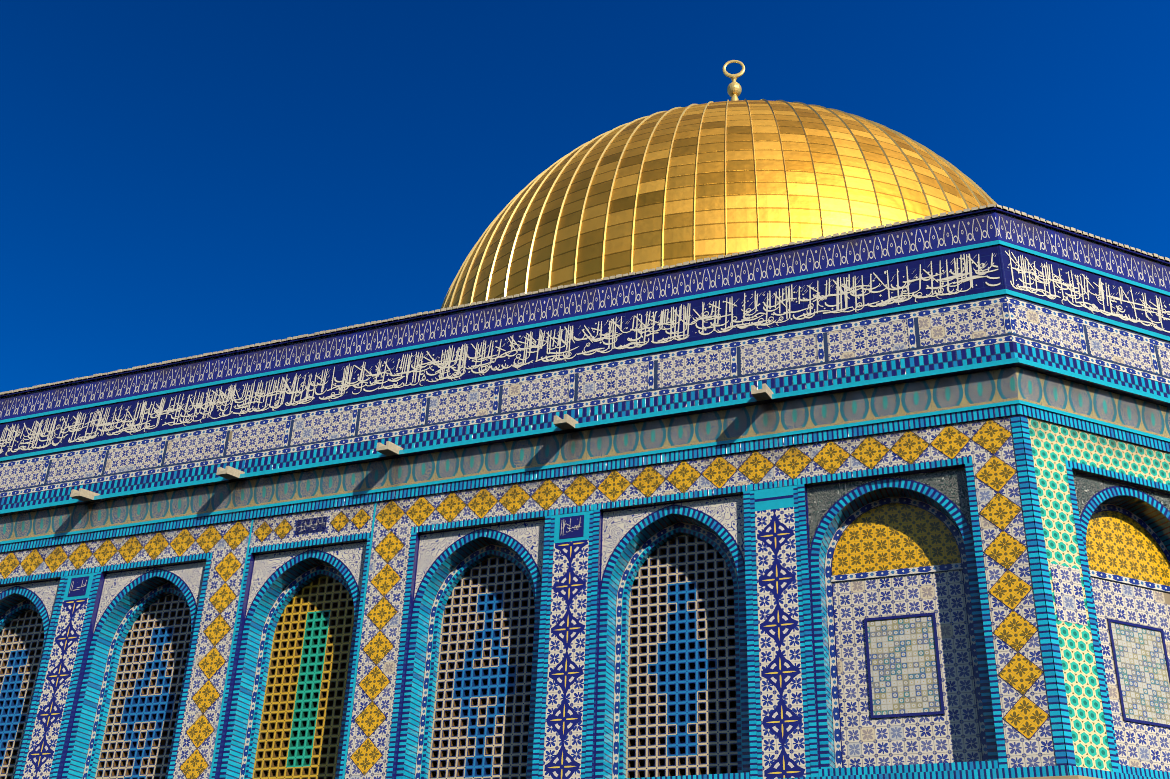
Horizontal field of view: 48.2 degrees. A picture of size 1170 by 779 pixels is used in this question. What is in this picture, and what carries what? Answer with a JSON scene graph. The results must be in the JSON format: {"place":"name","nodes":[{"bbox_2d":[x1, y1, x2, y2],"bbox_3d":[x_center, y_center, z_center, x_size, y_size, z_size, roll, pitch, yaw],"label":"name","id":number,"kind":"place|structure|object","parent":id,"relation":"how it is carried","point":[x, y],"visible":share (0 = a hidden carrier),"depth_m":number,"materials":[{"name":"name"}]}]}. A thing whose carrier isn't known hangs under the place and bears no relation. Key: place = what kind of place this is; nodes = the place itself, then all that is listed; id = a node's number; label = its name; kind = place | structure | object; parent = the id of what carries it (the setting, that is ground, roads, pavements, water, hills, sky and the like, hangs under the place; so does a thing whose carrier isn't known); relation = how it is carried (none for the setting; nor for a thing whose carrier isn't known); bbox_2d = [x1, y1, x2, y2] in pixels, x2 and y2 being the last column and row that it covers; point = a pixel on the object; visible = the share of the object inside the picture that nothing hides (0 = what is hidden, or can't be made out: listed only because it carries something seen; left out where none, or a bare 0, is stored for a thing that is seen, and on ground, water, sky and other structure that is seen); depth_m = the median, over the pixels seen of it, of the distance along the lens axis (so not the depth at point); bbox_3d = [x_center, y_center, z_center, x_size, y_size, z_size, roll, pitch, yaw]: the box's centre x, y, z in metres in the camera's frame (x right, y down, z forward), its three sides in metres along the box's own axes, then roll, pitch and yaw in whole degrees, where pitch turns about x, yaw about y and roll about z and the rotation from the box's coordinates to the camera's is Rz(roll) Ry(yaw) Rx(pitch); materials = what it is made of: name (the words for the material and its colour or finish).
{"place":"outdoors","nodes":[
{"label":"outdoors","id":0,"kind":"place"},
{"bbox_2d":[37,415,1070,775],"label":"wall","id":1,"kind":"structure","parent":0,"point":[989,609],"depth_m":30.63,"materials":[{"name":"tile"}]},
{"bbox_2d":[440,60,996,309],"bbox_3d":[5.791,-3.933,49.093,22.940,22.040,22.940,-9,-30,20],"label":"dome","id":2,"kind":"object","parent":1,"relation":"attached to","point":[689,183],"visible":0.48,"depth_m":38.76,"materials":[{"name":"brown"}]},
{"bbox_2d":[0,0,1169,391],"label":"sky","id":3,"kind":"structure","parent":0,"point":[179,178],"materials":[{"name":"blue"}]},
{"label":"plaza ground","id":4,"kind":"structure","parent":0,"visible":0},
{"bbox_2d":[0,204,1078,778],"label":"building wall","id":5,"kind":"structure","parent":4,"relation":"on","point":[668,608],"depth_m":18.26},
{"bbox_2d":[992,204,1169,778],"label":"building wall","id":6,"kind":"structure","parent":4,"relation":"on","point":[1089,316],"depth_m":16.64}
]}

